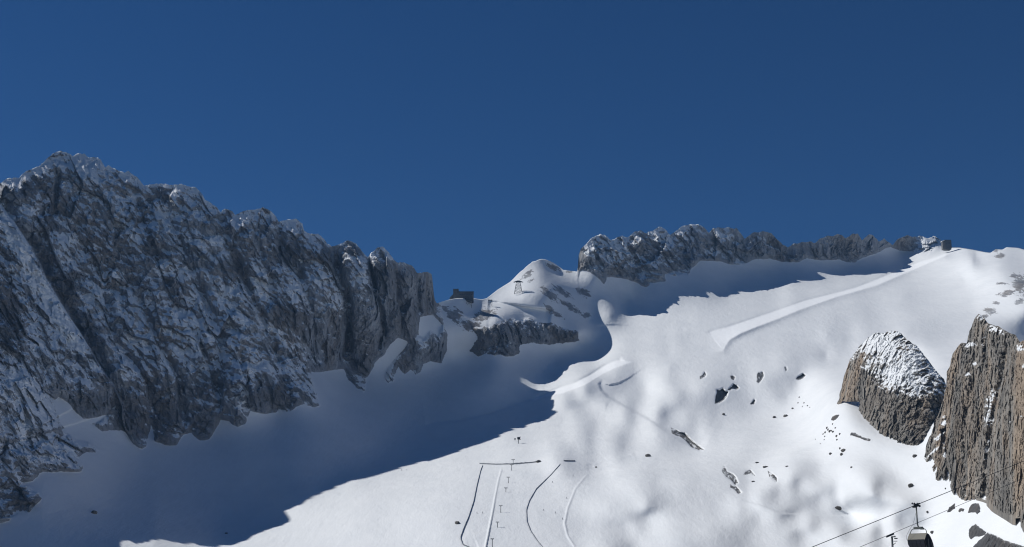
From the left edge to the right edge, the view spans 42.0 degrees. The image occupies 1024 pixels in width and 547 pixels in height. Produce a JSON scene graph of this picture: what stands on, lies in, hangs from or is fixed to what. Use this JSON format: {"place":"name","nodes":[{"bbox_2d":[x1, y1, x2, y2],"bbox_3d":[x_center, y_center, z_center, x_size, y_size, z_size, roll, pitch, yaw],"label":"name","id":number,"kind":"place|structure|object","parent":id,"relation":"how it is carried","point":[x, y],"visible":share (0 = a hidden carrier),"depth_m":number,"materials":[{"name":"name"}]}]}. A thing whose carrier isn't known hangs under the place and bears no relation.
{"place":"outdoors","nodes":[
{"label":"outdoors","id":0,"kind":"place"},
{"bbox_2d":[0,151,447,523],"bbox_3d":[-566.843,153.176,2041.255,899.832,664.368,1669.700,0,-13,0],"label":"rocky mountain","id":1,"kind":"structure","parent":0,"point":[133,307],"depth_m":1957.34,"materials":[{"name":"grey stone"}]},
{"bbox_2d":[0,247,1023,546],"bbox_3d":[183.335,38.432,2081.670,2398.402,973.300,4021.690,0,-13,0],"label":"snow field","id":2,"kind":"structure","parent":0,"point":[380,461],"depth_m":1809.30,"materials":[{"name":"white snow"}]},
{"bbox_2d":[460,465,482,546],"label":"safety fence","id":3,"kind":"object","parent":2,"relation":"on","point":[469,514],"visible":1,"depth_m":1351.41,"materials":[{"name":"metal"}]},
{"bbox_2d":[479,461,535,464],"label":"safety fence","id":4,"kind":"object","parent":2,"relation":"on","point":[507,463],"visible":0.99,"depth_m":1702.55,"materials":[{"name":"metal"}]},
{"bbox_2d":[526,464,559,546],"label":"safety fence","id":5,"kind":"object","parent":2,"relation":"on","point":[528,503],"visible":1,"depth_m":1385.04,"materials":[{"name":"metal"}]},
{"bbox_2d":[671,428,703,449],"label":"rock outcrop","id":6,"kind":"object","parent":2,"relation":"on","point":[685,437],"visible":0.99,"depth_m":1949.64,"materials":[{"name":"grey stone"}]},
{"bbox_2d":[715,389,727,402],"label":"rock outcrop","id":7,"kind":"object","parent":2,"relation":"on","point":[721,395],"visible":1,"depth_m":2223.88,"materials":[{"name":"grey stone"}]},
{"bbox_2d":[722,466,737,484],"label":"rock outcrop","id":8,"kind":"object","parent":2,"relation":"on","point":[730,476],"visible":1,"depth_m":1463.20,"materials":[{"name":"grey stone"}]},
{"bbox_2d":[728,384,737,389],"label":"rock outcrop","id":9,"kind":"object","parent":2,"relation":"on","point":[734,386],"visible":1,"depth_m":2271.90,"materials":[{"name":"grey stone"}]},
{"bbox_2d":[730,485,740,493],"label":"rock outcrop","id":10,"kind":"object","parent":2,"relation":"on","point":[735,488],"visible":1,"depth_m":1368.79,"materials":[{"name":"grey stone"}]},
{"bbox_2d":[743,470,754,475],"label":"rock outcrop","id":11,"kind":"object","parent":2,"relation":"on","point":[748,472],"visible":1,"depth_m":1496.70,"materials":[{"name":"grey stone"}]},
{"bbox_2d":[757,372,763,382],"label":"rock outcrop","id":12,"kind":"object","parent":2,"relation":"on","point":[760,376],"visible":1,"depth_m":2308.33,"materials":[{"name":"grey stone"}]},
{"bbox_2d":[768,471,776,481],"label":"rock outcrop","id":13,"kind":"object","parent":2,"relation":"on","point":[772,476],"visible":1,"depth_m":1407.61,"materials":[{"name":"grey stone"}]},
{"bbox_2d":[796,374,805,379],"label":"rock outcrop","id":14,"kind":"object","parent":2,"relation":"on","point":[800,377],"visible":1,"depth_m":2301.49,"materials":[{"name":"grey stone"}]},
{"bbox_2d":[850,432,869,440],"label":"rock outcrop","id":15,"kind":"object","parent":2,"relation":"on","point":[858,436],"visible":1,"depth_m":1400.54,"materials":[{"name":"grey stone"}]},
{"bbox_2d":[837,331,945,445],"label":"rock","id":16,"kind":"object","parent":2,"relation":"on","point":[894,384],"visible":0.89,"depth_m":1409.27,"materials":[{"name":"grey stone"}]},
{"bbox_2d":[886,533,897,546],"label":"lift tower","id":17,"kind":"structure","parent":2,"relation":"on","point":[892,544],"depth_m":509.67,"materials":[{"name":"metal"}]},
{"bbox_2d":[861,478,1022,546],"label":"steel cable","id":18,"kind":"object","parent":17,"relation":"on","point":[942,512],"visible":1,"depth_m":530.75,"materials":[{"name":"black metal"}]},
{"bbox_2d":[924,399,948,480],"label":"rock","id":19,"kind":"object","parent":2,"relation":"on","point":[935,449],"visible":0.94,"depth_m":1220.33,"materials":[{"name":"grey stone"}]},
{"bbox_2d":[941,240,951,250],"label":"summit station","id":20,"kind":"object","parent":2,"relation":"on","point":[946,245],"visible":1,"depth_m":3590.80,"materials":[{"name":"grey glass"}]},
{"bbox_2d":[947,503,954,511],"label":"rock outcrop","id":21,"kind":"object","parent":2,"relation":"on","point":[952,506],"visible":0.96,"depth_m":1136.04,"materials":[{"name":"grey stone"}]},
{"bbox_2d":[968,503,979,513],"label":"rock outcrop","id":22,"kind":"object","parent":2,"relation":"on","point":[974,507],"visible":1,"depth_m":1068.15,"materials":[{"name":"grey stone"}]},
{"bbox_2d":[969,524,985,538],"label":"rock outcrop","id":23,"kind":"object","parent":2,"relation":"on","point":[975,530],"visible":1,"depth_m":1022.65,"materials":[{"name":"grey stone"}]},
{"bbox_2d":[944,314,1019,502],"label":"rock","id":24,"kind":"object","parent":2,"relation":"on","point":[980,365],"visible":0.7,"depth_m":1116.69,"materials":[{"name":"grey stone"}]},
{"bbox_2d":[973,533,1023,546],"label":"rock outcrop","id":25,"kind":"object","parent":2,"relation":"on","point":[989,540],"visible":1,"depth_m":951.20,"materials":[{"name":"grey stone"}]},
{"bbox_2d":[986,340,1023,531],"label":"rock","id":26,"kind":"object","parent":2,"relation":"on","point":[1006,449],"visible":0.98,"depth_m":968.23,"materials":[{"name":"brown stone"}]},
{"bbox_2d":[0,0,1023,302],"label":"sky","id":27,"kind":"structure","parent":0,"point":[474,143],"materials":[{"name":"blue"}]},
{"bbox_2d":[442,261,612,356],"bbox_3d":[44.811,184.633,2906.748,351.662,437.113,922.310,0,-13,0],"label":"snowy hill","id":28,"kind":"structure","parent":0,"point":[551,304],"depth_m":2667.24,"materials":[{"name":"white snow"}]},
{"bbox_2d":[450,289,473,302],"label":"mountain hut","id":29,"kind":"object","parent":28,"relation":"on","point":[465,295],"visible":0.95,"depth_m":2556.18,"materials":[{"name":"metal"}]},
{"bbox_2d":[514,280,521,293],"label":"lattice pylon","id":30,"kind":"object","parent":28,"relation":"on","point":[517,287],"visible":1,"depth_m":2719.11,"materials":[{"name":"metal"}]},
{"bbox_2d":[534,250,956,400],"bbox_3d":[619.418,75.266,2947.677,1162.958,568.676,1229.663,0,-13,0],"label":"ski path","id":31,"kind":"structure","parent":0,"point":[722,337],"depth_m":2761.16,"materials":[{"name":"white snow"}]},
{"bbox_2d":[578,224,941,287],"bbox_3d":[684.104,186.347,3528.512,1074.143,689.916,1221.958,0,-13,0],"label":"mountain","id":32,"kind":"structure","parent":0,"point":[650,258],"depth_m":3255.57,"materials":[{"name":"grey stone"}]},
{"bbox_2d":[813,461,1023,546],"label":"steel cable","id":33,"kind":"object","parent":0,"point":[912,506],"visible":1,"depth_m":148.00,"materials":[{"name":"black metal"}]},
{"bbox_2d":[907,503,933,546],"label":"cabin","id":34,"kind":"object","parent":33,"relation":"hanging from","point":[919,539],"visible":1,"depth_m":146.97,"materials":[{"name":"metal"}]}
]}

